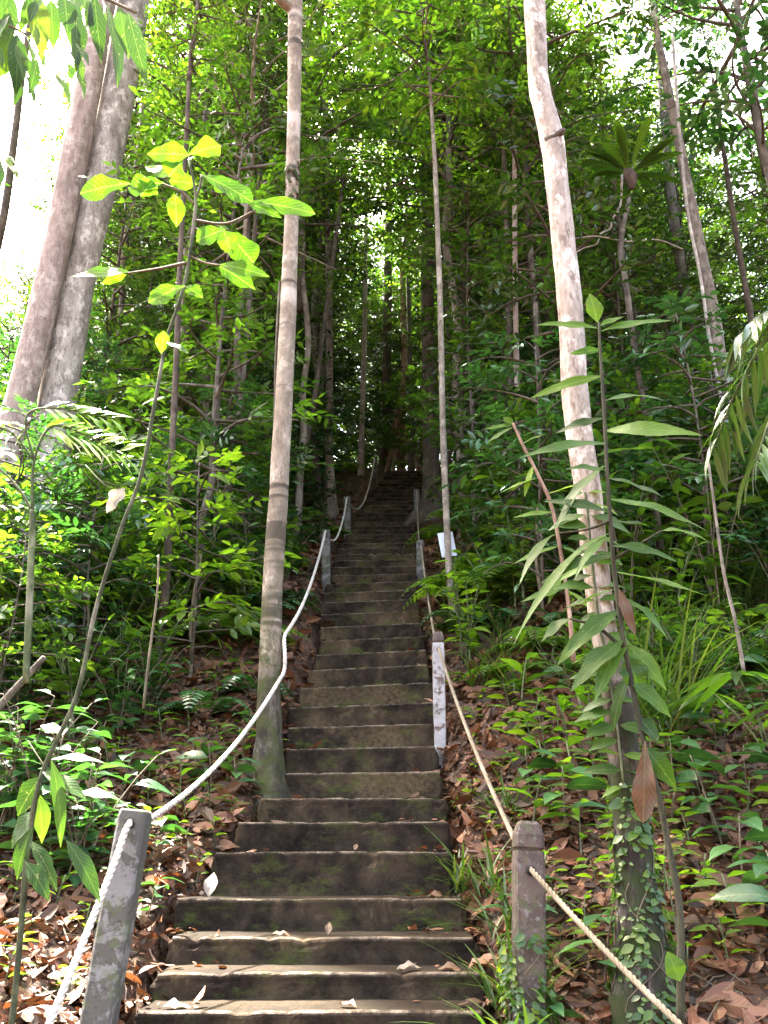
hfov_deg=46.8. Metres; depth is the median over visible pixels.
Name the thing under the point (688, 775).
seedling
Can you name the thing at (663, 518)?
broad leaved sapling
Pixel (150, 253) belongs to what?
understorey tree
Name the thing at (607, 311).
understorey tree
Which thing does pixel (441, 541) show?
notice sheet
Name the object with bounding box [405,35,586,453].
understorey tree
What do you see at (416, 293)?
understorey tree
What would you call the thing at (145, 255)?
understorey tree
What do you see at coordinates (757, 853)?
seedling
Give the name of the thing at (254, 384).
bushy sapling
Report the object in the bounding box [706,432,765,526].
broad leaved sapling
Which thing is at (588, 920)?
seedling
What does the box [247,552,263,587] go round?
shrub
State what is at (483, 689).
seedling
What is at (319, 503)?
shrub
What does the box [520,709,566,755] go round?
seedling
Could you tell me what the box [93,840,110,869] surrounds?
seedling
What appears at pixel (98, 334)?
understorey tree
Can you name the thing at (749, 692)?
seedling
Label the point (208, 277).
understorey tree
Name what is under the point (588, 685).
seedling
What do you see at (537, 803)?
seedling
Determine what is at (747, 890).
seedling
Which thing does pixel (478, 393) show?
bushy sapling
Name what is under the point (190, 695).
fern
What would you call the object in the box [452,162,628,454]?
understorey tree
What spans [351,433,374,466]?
shrub
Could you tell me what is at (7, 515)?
bushy sapling
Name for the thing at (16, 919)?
seedling
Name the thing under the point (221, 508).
bushy sapling
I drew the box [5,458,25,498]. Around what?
bushy sapling
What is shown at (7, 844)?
seedling
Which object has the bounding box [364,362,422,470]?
bushy sapling
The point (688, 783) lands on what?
seedling
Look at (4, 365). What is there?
bushy sapling
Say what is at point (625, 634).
shrub
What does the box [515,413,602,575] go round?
broad leaved sapling
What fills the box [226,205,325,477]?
understorey tree
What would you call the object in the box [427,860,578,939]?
grass tuft
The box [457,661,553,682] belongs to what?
fern
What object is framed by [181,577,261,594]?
fern
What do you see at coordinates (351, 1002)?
fallen leaf
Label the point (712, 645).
shrub
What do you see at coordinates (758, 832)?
seedling
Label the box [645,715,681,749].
seedling
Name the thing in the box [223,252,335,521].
understorey tree
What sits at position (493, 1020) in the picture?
grass tuft
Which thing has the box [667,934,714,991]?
seedling
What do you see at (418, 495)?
rope post
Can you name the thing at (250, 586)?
shrub
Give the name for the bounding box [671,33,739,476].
liana
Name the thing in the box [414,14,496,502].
slim tree
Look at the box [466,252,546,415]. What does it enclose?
understorey tree
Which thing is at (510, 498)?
shrub
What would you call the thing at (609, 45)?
canopy tree
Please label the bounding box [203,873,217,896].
fallen leaf
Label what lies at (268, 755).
banded tree
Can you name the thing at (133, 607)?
shrub
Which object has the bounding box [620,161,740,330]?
canopy tree
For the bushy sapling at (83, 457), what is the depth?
7.97 m
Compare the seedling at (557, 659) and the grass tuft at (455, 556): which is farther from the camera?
the grass tuft at (455, 556)
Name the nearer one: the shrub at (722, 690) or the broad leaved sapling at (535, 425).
the shrub at (722, 690)
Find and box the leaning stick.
[708,460,745,674]
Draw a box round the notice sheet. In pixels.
[437,532,456,556]
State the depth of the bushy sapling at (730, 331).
13.52 m
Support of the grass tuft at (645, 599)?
on the ground
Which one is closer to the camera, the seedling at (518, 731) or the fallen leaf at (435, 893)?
the fallen leaf at (435, 893)
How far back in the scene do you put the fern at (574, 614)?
7.80 m
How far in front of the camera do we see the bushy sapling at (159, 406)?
15.62 m
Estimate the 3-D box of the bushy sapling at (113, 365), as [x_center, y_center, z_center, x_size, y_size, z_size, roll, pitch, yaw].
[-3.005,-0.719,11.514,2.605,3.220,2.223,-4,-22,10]
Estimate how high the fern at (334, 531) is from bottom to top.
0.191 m
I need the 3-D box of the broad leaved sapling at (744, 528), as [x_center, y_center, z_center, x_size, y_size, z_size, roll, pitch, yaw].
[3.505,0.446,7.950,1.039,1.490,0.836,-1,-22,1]
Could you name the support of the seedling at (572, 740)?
on the ground
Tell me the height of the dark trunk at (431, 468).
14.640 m
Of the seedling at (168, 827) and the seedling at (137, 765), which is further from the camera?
the seedling at (137, 765)
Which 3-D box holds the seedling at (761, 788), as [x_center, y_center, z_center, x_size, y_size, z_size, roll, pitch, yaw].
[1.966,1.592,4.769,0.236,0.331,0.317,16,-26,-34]
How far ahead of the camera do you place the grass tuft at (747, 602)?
8.00 m
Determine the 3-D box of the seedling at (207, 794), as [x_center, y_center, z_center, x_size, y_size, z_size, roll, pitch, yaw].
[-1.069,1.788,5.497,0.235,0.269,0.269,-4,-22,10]
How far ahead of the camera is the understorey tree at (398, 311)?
25.53 m
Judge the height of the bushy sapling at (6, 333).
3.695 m
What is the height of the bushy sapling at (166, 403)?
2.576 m
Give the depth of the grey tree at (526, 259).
14.11 m
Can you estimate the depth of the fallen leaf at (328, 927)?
4.20 m
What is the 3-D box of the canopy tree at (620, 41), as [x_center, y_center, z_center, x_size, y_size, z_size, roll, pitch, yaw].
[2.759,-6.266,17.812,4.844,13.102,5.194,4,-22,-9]
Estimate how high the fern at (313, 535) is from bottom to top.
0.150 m
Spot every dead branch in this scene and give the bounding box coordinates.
[0,655,45,710]
[142,554,159,708]
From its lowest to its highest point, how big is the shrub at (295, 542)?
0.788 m
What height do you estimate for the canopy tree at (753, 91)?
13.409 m
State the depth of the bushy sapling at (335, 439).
17.22 m
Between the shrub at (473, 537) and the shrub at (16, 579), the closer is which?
the shrub at (16, 579)
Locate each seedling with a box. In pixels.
[0,722,20,747]
[0,743,38,791]
[0,777,50,827]
[0,795,75,875]
[0,861,28,902]
[0,938,38,988]
[3,913,38,933]
[6,711,58,748]
[16,656,52,696]
[26,819,66,855]
[49,870,76,902]
[51,965,88,984]
[58,764,130,811]
[61,738,91,754]
[66,795,136,859]
[67,899,96,926]
[70,716,136,769]
[76,736,134,777]
[84,720,119,743]
[85,677,146,722]
[91,749,159,797]
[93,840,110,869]
[94,805,149,839]
[102,649,145,671]
[106,736,133,751]
[132,757,164,778]
[137,803,166,828]
[137,877,184,930]
[138,704,180,740]
[138,787,160,805]
[145,747,163,760]
[149,815,187,856]
[156,759,207,806]
[161,818,192,845]
[167,734,209,777]
[168,701,207,732]
[174,737,235,792]
[175,793,197,823]
[189,852,211,888]
[191,777,224,808]
[195,635,219,656]
[201,671,230,697]
[204,736,230,768]
[207,720,226,736]
[209,816,226,844]
[210,755,260,792]
[211,660,225,679]
[218,709,256,743]
[219,724,255,760]
[222,794,246,827]
[225,658,255,678]
[238,622,285,653]
[282,633,295,645]
[445,672,462,682]
[456,778,479,795]
[462,707,483,721]
[471,688,491,698]
[472,893,558,939]
[480,810,503,832]
[481,848,500,860]
[484,679,519,706]
[485,701,538,736]
[488,652,550,708]
[490,745,527,781]
[494,747,560,792]
[494,772,573,820]
[501,621,591,672]
[501,711,547,750]
[503,871,578,933]
[507,595,548,625]
[516,684,555,718]
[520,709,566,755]
[521,735,560,774]
[522,763,609,818]
[533,784,567,811]
[534,996,584,1023]
[536,736,589,778]
[538,653,578,678]
[538,697,573,738]
[540,652,594,693]
[542,694,574,725]
[542,846,560,864]
[546,798,607,853]
[546,868,568,893]
[546,918,584,955]
[554,907,617,991]
[555,685,588,716]
[555,686,603,727]
[563,710,604,774]
[563,713,603,761]
[567,890,601,916]
[569,756,609,780]
[569,921,609,964]
[573,857,609,878]
[575,613,647,628]
[577,759,608,810]
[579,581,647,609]
[580,677,601,707]
[597,814,612,838]
[597,854,613,876]
[598,879,615,909]
[628,575,657,599]
[638,732,682,765]
[639,736,719,796]
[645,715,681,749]
[646,731,684,757]
[651,670,767,751]
[653,788,697,826]
[654,844,692,890]
[654,863,721,934]
[658,810,713,839]
[661,751,759,834]
[663,786,745,855]
[666,735,723,778]
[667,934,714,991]
[671,834,700,864]
[673,767,713,793]
[679,698,748,751]
[679,851,733,888]
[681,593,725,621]
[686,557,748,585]
[688,913,753,957]
[690,868,763,921]
[693,561,767,599]
[697,811,767,876]
[700,573,761,600]
[702,703,747,736]
[709,863,767,926]
[716,743,767,788]
[717,775,767,818]
[721,741,767,793]
[726,695,753,721]
[727,846,767,905]
[732,648,767,682]
[733,716,767,763]
[735,851,767,887]
[738,680,767,705]
[742,683,767,709]
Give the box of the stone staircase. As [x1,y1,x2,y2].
[134,471,488,1023]
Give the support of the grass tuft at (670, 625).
on the ground
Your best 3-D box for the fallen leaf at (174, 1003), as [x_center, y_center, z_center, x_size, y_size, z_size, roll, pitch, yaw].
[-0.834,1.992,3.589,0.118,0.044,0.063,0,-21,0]
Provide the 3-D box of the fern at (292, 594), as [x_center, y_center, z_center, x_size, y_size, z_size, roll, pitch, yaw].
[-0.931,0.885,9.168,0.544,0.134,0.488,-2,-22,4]
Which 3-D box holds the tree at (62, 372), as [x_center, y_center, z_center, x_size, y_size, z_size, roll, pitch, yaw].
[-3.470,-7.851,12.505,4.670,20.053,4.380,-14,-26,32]
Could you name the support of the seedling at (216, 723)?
on the ground
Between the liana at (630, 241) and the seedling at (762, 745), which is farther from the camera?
the liana at (630, 241)
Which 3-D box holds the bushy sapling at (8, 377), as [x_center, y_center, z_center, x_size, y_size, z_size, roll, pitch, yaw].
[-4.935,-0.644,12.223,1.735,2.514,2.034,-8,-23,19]
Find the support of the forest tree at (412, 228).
on the ground
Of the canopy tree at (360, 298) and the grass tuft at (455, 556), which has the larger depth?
the canopy tree at (360, 298)
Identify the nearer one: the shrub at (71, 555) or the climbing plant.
the climbing plant
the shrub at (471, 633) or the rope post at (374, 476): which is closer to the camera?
the shrub at (471, 633)
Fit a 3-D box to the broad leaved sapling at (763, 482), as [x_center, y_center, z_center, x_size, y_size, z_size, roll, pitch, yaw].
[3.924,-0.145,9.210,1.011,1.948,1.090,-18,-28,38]
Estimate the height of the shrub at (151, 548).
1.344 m
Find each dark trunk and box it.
[344,0,480,531]
[344,29,418,472]
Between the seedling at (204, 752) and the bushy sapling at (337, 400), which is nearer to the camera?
the seedling at (204, 752)
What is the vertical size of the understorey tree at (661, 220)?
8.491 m
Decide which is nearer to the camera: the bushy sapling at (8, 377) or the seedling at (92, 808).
the seedling at (92, 808)
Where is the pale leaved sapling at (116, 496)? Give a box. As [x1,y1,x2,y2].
[0,401,145,683]
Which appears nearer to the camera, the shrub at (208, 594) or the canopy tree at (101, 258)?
the shrub at (208, 594)
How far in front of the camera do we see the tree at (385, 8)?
10.75 m
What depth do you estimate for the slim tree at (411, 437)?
20.19 m
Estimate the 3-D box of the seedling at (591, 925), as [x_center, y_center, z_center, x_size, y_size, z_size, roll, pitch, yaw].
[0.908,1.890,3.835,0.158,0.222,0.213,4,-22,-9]
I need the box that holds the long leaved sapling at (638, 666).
[513,294,706,1023]
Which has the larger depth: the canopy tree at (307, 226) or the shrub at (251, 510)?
the canopy tree at (307, 226)
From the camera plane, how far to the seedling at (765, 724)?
5.46 m
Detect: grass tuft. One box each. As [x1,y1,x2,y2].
[391,948,591,1023]
[404,587,495,635]
[419,573,504,640]
[419,822,497,893]
[419,912,605,1007]
[424,528,471,553]
[424,534,474,580]
[424,537,470,563]
[424,826,565,896]
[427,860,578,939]
[441,549,521,603]
[443,540,494,577]
[444,534,526,569]
[445,622,527,667]
[449,641,520,687]
[454,761,547,817]
[472,637,578,692]
[473,595,547,635]
[476,620,518,652]
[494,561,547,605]
[517,578,749,740]
[522,567,767,722]
[526,605,617,657]
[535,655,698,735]
[565,609,691,664]
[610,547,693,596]
[615,602,672,643]
[616,579,724,640]
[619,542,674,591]
[627,594,706,646]
[631,593,736,655]
[633,577,684,616]
[639,635,761,729]
[640,623,743,670]
[641,582,682,632]
[645,599,740,653]
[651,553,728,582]
[662,580,744,648]
[681,600,767,651]
[692,540,767,609]
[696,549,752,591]
[701,618,767,671]
[717,633,767,698]
[723,555,767,600]
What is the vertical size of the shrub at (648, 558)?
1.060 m
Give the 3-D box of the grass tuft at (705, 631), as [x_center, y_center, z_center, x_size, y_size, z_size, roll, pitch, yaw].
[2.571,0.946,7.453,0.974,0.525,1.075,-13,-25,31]
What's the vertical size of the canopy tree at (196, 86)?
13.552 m
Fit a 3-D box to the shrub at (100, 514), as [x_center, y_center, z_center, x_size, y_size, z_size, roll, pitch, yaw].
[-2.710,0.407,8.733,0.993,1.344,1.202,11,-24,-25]
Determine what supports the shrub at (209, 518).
on the ground
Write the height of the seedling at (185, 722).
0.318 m
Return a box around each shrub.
[0,590,48,658]
[0,607,59,696]
[0,630,36,692]
[0,662,55,732]
[0,689,108,835]
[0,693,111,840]
[1,545,57,629]
[2,466,64,528]
[5,546,48,646]
[14,523,121,630]
[15,501,99,596]
[18,739,178,887]
[33,622,99,704]
[35,610,145,739]
[37,563,117,642]
[39,609,115,673]
[73,647,171,739]
[78,499,163,625]
[78,611,168,704]
[86,482,149,606]
[93,564,163,657]
[103,455,182,574]
[104,486,193,597]
[105,562,191,643]
[116,500,244,624]
[120,631,197,719]
[121,613,188,683]
[123,533,188,623]
[160,480,241,557]
[186,546,254,612]
[193,487,265,555]
[205,490,264,551]
[206,509,296,615]
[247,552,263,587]
[256,521,321,580]
[287,512,313,551]
[302,500,334,544]
[303,471,338,515]
[334,435,350,465]
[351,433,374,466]
[423,560,498,668]
[428,461,495,543]
[436,491,508,562]
[451,531,513,612]
[468,449,526,545]
[473,478,535,559]
[477,480,564,544]
[480,454,516,524]
[512,503,577,595]
[519,506,582,603]
[560,580,587,619]
[582,622,662,653]
[584,618,632,655]
[604,490,640,568]
[615,507,695,615]
[623,607,681,693]
[633,536,713,631]
[635,594,727,692]
[636,621,717,683]
[662,469,762,577]
[665,524,743,607]
[674,627,737,683]
[696,644,758,705]
[704,616,766,685]
[715,602,767,683]
[723,515,767,592]
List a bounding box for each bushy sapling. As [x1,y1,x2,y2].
[0,311,151,508]
[0,312,20,377]
[0,315,80,452]
[0,333,18,401]
[0,375,80,469]
[0,387,35,484]
[0,393,143,648]
[0,423,171,682]
[0,449,150,658]
[0,456,52,598]
[0,475,73,679]
[0,522,108,723]
[1,477,149,639]
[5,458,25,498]
[14,393,146,569]
[23,335,166,513]
[71,329,244,512]
[79,364,142,472]
[90,440,301,685]
[97,391,216,511]
[108,365,309,612]
[113,339,167,463]
[127,353,201,474]
[145,378,302,543]
[146,389,292,524]
[160,381,323,568]
[187,367,317,553]
[255,368,371,501]
[289,378,347,495]
[289,386,334,484]
[290,395,356,483]
[295,363,365,463]
[333,356,399,466]
[356,399,420,470]
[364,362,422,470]
[420,316,562,505]
[420,389,479,466]
[427,359,575,555]
[439,326,647,626]
[463,396,628,592]
[512,343,738,579]
[523,356,621,493]
[557,410,642,513]
[566,367,701,535]
[590,287,767,610]
[597,346,735,519]
[633,351,767,580]
[635,344,767,529]
[644,324,744,451]
[666,363,767,458]
[727,391,767,538]
[751,381,767,470]
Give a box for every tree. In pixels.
[0,0,116,550]
[0,0,147,186]
[0,22,30,252]
[0,243,36,395]
[0,244,36,355]
[0,260,16,328]
[0,276,99,360]
[1,154,137,390]
[3,164,146,340]
[8,0,149,589]
[17,208,132,324]
[19,21,178,386]
[25,0,230,462]
[31,134,172,444]
[45,51,226,462]
[50,18,183,437]
[53,0,287,502]
[62,0,383,543]
[73,31,367,622]
[84,96,331,558]
[87,120,213,451]
[87,249,134,372]
[88,230,191,421]
[94,253,166,452]
[106,51,199,436]
[109,136,258,434]
[112,238,212,465]
[129,0,272,472]
[134,27,339,476]
[143,0,281,657]
[143,0,380,531]
[145,0,482,546]
[146,254,230,420]
[153,120,335,483]
[190,49,357,300]
[201,0,439,510]
[211,191,315,488]
[215,0,317,577]
[219,0,362,821]
[222,165,355,435]
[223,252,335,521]
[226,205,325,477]
[248,226,344,395]
[255,238,363,324]
[292,264,392,447]
[296,194,363,383]
[298,257,362,419]
[300,117,394,485]
[302,290,381,459]
[303,43,389,467]
[304,0,374,517]
[304,0,602,541]
[308,124,400,329]
[310,221,395,461]
[311,196,383,365]
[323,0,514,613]
[323,234,399,460]
[324,0,534,502]
[330,0,605,467]
[331,69,393,475]
[335,217,398,469]
[336,268,416,459]
[337,310,421,470]
[340,288,421,469]
[343,257,417,470]
[353,260,449,469]
[354,169,472,465]
[358,125,422,471]
[366,0,572,335]
[368,159,556,557]
[371,268,440,457]
[375,198,469,343]
[377,257,449,458]
[384,0,646,539]
[387,222,482,433]
[388,70,413,471]
[392,331,438,469]
[393,224,495,439]
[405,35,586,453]
[405,302,440,459]
[409,0,635,314]
[410,110,557,408]
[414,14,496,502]
[418,0,704,544]
[434,0,587,559]
[439,0,554,526]
[441,244,497,430]
[445,158,554,400]
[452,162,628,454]
[456,121,529,453]
[463,0,675,362]
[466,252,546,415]
[477,0,566,466]
[482,146,617,430]
[508,45,708,442]
[523,0,675,1023]
[530,66,704,526]
[533,78,665,342]
[548,197,646,347]
[550,22,649,251]
[561,26,730,390]
[569,101,660,394]
[571,128,725,329]
[577,0,767,578]
[584,223,672,386]
[591,101,681,310]
[595,0,767,191]
[610,97,735,346]
[612,75,765,389]
[615,211,728,359]
[618,65,766,288]
[618,196,668,592]
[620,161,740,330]
[647,0,707,446]
[647,188,734,365]
[658,0,764,414]
[658,218,765,421]
[679,111,767,388]
[681,120,767,419]
[686,215,764,335]
[688,191,753,342]
[690,123,767,441]
[692,211,767,361]
[712,191,767,361]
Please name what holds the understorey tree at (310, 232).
on the ground
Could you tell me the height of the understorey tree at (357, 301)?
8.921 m
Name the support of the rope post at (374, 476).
on the ground
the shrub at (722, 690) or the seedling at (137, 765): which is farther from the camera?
the shrub at (722, 690)
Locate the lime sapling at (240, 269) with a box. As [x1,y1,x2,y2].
[8,135,314,1023]
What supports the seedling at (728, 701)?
on the ground
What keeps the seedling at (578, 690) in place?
on the ground
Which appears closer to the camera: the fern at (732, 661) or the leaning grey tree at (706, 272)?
the fern at (732, 661)
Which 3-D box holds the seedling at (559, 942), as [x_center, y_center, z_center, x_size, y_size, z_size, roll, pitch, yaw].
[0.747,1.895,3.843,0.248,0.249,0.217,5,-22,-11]
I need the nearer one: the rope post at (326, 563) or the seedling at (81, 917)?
the seedling at (81, 917)
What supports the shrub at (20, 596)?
on the ground
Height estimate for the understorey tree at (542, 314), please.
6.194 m
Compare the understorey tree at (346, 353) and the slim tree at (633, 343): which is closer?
the slim tree at (633, 343)
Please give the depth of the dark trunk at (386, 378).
21.34 m
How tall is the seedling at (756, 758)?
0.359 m
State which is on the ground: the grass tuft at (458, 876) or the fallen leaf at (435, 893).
the grass tuft at (458, 876)
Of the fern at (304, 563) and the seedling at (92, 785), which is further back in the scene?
the fern at (304, 563)
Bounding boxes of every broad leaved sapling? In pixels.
[148,405,243,543]
[233,470,291,538]
[473,466,550,615]
[488,471,537,563]
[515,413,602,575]
[528,418,576,549]
[556,428,671,607]
[570,450,671,602]
[626,439,690,560]
[635,435,737,597]
[639,439,764,638]
[663,402,717,525]
[666,439,734,536]
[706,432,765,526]
[709,396,767,563]
[713,501,767,609]
[731,444,767,554]
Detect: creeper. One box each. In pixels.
[495,933,559,1023]
[605,783,687,1023]
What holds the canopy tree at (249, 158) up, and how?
on the ground
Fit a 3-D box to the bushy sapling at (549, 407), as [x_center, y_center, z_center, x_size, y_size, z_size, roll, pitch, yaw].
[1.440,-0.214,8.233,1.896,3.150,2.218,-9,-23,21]
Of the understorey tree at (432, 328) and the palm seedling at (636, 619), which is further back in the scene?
the understorey tree at (432, 328)
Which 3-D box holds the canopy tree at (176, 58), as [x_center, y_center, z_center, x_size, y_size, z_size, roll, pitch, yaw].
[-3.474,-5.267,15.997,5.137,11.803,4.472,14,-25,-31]
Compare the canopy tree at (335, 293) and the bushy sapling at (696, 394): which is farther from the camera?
the canopy tree at (335, 293)
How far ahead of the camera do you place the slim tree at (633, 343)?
9.60 m
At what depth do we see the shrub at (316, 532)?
12.05 m
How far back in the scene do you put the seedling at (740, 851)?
3.90 m
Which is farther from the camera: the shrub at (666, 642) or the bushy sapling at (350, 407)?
the bushy sapling at (350, 407)
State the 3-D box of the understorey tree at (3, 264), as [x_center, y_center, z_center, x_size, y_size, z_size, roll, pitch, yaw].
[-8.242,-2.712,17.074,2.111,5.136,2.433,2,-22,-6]
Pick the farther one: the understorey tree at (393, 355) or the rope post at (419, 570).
the understorey tree at (393, 355)
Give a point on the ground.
(156, 950)
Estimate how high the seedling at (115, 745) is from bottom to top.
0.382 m
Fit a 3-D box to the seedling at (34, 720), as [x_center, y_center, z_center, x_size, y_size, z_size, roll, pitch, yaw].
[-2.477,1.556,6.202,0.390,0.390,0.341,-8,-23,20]
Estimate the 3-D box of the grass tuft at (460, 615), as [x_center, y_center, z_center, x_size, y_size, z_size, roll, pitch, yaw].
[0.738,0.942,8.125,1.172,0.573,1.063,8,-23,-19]
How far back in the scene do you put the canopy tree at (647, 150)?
23.53 m
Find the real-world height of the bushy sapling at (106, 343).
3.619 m
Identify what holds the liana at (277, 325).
attached to the banded tree at (268, 755)
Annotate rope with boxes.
[45,459,374,1023]
[416,491,681,1023]
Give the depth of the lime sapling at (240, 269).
3.55 m
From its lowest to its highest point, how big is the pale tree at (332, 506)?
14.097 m
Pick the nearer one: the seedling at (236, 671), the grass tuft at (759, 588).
the seedling at (236, 671)
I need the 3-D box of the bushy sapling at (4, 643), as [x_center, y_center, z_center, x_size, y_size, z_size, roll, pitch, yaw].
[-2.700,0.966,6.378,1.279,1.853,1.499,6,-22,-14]
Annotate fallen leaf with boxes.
[163,998,190,1007]
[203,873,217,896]
[273,930,289,935]
[325,922,331,933]
[339,999,355,1006]
[397,960,420,968]
[428,890,447,897]
[439,961,461,970]
[468,953,498,967]
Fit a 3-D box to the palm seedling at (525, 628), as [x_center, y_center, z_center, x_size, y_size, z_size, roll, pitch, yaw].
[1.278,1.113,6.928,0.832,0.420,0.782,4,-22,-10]
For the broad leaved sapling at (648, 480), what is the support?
on the ground
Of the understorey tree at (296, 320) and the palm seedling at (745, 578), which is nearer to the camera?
the palm seedling at (745, 578)
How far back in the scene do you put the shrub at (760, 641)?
6.74 m
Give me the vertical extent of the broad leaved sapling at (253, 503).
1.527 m
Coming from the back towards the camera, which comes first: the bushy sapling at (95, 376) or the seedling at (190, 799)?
the bushy sapling at (95, 376)
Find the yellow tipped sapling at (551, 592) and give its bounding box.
[487,417,586,661]
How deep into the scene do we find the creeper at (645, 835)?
3.53 m
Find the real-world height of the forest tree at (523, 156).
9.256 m
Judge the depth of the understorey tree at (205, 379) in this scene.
11.71 m
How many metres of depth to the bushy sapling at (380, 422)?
20.27 m
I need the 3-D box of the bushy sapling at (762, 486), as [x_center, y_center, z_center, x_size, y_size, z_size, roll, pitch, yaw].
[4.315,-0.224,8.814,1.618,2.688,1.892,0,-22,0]
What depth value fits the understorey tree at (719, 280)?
17.62 m
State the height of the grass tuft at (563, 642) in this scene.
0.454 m
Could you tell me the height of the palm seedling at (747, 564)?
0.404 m
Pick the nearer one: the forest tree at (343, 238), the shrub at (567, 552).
the shrub at (567, 552)
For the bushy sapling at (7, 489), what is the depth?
8.06 m
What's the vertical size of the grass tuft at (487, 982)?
0.390 m
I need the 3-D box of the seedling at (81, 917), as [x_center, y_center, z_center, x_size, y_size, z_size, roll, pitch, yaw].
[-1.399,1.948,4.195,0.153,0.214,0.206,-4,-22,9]
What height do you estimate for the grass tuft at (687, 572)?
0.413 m
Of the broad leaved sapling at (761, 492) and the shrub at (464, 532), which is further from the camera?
the shrub at (464, 532)
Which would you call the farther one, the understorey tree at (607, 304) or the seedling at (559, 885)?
the understorey tree at (607, 304)
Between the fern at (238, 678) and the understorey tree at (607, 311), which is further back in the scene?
the understorey tree at (607, 311)
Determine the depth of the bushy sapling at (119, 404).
16.16 m
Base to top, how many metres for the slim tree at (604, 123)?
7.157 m
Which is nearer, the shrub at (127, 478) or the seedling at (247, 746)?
the seedling at (247, 746)
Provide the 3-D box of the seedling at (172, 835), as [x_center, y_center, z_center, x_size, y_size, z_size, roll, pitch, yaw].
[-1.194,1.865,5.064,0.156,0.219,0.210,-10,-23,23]
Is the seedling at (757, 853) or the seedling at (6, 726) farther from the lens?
the seedling at (6, 726)
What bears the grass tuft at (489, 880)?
on the ground
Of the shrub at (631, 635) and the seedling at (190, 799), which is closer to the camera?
the seedling at (190, 799)
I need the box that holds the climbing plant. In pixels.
[549,490,646,799]
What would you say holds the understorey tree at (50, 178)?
on the ground
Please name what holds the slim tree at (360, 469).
on the ground
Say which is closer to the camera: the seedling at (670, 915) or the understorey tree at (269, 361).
the seedling at (670, 915)
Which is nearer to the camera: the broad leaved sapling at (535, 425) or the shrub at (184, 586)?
the shrub at (184, 586)
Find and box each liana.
[273,281,280,423]
[575,236,682,249]
[576,174,622,251]
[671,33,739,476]
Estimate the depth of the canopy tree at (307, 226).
19.11 m
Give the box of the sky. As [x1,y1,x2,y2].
[0,0,767,469]
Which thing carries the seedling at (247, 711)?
on the ground
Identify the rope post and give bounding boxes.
[79,808,151,1023]
[321,529,330,593]
[344,496,350,536]
[372,458,377,482]
[414,489,419,537]
[416,540,423,592]
[432,631,445,770]
[511,821,547,1023]
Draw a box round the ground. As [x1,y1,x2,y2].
[0,458,767,1023]
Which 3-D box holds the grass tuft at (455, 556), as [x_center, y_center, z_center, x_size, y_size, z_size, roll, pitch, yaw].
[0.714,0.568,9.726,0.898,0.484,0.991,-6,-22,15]
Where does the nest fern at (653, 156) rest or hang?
attached to the understorey tree at (608, 204)
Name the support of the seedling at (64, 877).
on the ground
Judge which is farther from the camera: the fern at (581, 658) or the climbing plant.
the fern at (581, 658)
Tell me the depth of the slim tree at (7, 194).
14.62 m
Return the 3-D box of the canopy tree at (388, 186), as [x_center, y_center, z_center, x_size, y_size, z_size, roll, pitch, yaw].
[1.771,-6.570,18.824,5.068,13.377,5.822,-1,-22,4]
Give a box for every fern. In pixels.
[90,573,140,585]
[117,576,246,599]
[139,623,257,643]
[150,690,253,719]
[159,555,284,583]
[174,610,311,642]
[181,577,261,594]
[210,674,297,702]
[238,593,322,614]
[262,555,310,566]
[282,589,320,604]
[287,508,323,521]
[301,530,335,542]
[304,524,354,541]
[335,462,369,473]
[401,575,520,609]
[403,501,490,547]
[420,609,491,637]
[422,564,564,602]
[439,553,523,574]
[451,608,520,627]
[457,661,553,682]
[481,627,586,656]
[528,612,584,626]
[555,653,678,670]
[560,608,622,618]
[572,113,682,214]
[636,588,711,606]
[667,654,767,674]
[686,604,767,632]
[700,647,767,667]
[723,628,767,649]
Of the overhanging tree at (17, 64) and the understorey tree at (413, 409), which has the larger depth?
the understorey tree at (413, 409)
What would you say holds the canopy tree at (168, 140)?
on the ground
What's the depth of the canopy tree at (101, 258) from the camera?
17.15 m
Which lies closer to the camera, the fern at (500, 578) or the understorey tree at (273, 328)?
the fern at (500, 578)
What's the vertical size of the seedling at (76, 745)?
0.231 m
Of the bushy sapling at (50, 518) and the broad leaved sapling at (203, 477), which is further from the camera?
the broad leaved sapling at (203, 477)
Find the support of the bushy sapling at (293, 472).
on the ground
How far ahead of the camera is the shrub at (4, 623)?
7.52 m
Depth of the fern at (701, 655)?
6.74 m
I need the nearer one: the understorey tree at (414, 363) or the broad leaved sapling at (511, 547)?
the broad leaved sapling at (511, 547)
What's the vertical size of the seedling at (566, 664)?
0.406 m
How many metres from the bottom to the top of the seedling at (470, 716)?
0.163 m
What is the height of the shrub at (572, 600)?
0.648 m
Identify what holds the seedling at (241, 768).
on the ground
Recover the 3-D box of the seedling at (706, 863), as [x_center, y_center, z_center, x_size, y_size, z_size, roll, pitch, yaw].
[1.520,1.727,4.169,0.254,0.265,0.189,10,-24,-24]
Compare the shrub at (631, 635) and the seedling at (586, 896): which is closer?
the seedling at (586, 896)
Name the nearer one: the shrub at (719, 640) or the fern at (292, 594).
the shrub at (719, 640)
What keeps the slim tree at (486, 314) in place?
on the ground
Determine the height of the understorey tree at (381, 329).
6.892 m
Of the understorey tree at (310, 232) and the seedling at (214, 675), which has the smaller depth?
the seedling at (214, 675)
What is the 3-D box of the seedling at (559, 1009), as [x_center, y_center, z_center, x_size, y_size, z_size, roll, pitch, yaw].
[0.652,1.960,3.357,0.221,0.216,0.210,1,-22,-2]

